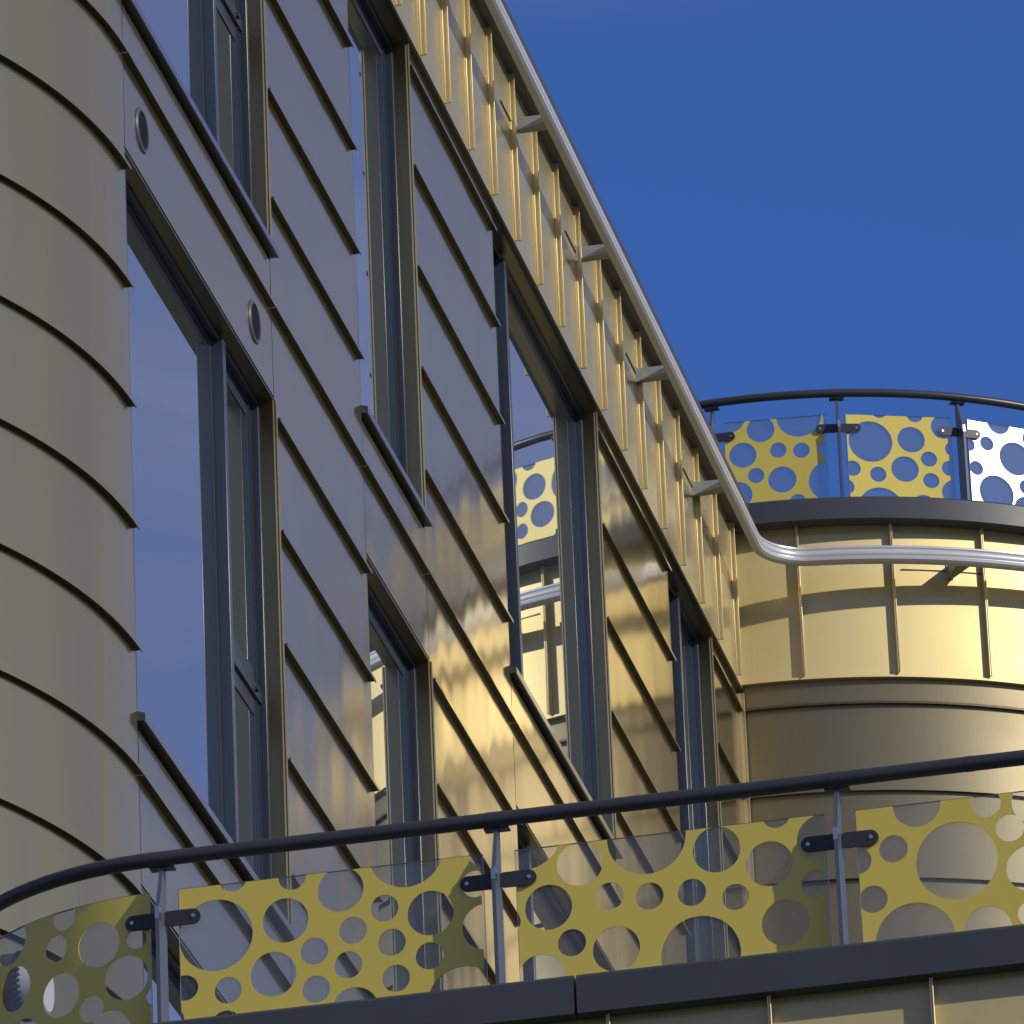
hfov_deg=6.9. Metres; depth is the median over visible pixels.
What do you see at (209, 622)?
window
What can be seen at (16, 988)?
floodlight
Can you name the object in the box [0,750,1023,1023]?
terrace railing
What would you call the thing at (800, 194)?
sky
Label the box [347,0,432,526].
window
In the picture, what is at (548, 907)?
window
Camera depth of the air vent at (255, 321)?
38.72 m
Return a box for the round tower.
[735,496,1023,945]
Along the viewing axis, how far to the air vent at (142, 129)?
36.89 m
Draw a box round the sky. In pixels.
[505,0,1023,505]
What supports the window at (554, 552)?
in the building wing at (398, 514)
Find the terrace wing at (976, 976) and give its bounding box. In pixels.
[150,924,1023,1023]
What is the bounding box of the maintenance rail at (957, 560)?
[485,0,1023,579]
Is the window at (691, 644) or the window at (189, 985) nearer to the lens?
the window at (189, 985)
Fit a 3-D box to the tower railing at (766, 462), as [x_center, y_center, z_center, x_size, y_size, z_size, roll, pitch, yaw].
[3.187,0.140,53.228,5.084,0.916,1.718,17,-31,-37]
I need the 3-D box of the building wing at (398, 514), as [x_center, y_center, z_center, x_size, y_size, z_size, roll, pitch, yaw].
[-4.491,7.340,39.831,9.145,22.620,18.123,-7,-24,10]
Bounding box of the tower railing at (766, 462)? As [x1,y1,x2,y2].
[699,389,1023,503]
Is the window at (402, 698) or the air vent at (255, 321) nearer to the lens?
the air vent at (255, 321)
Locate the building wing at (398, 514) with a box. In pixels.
[0,0,753,1023]
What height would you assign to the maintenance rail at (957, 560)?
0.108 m
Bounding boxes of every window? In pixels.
[121,0,278,257]
[125,150,298,941]
[141,886,232,1022]
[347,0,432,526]
[366,555,444,991]
[491,211,622,858]
[516,807,613,980]
[666,553,728,961]
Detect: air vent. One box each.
[136,107,148,153]
[249,299,260,344]
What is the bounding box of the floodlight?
[0,950,53,1021]
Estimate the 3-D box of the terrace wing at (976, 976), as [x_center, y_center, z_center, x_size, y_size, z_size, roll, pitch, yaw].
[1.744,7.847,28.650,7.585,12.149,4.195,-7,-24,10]
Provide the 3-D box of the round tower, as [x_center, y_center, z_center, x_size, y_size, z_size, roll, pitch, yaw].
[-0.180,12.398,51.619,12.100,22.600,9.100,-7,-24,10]
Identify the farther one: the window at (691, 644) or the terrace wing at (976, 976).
the window at (691, 644)
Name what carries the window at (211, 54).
in the building wing at (398, 514)

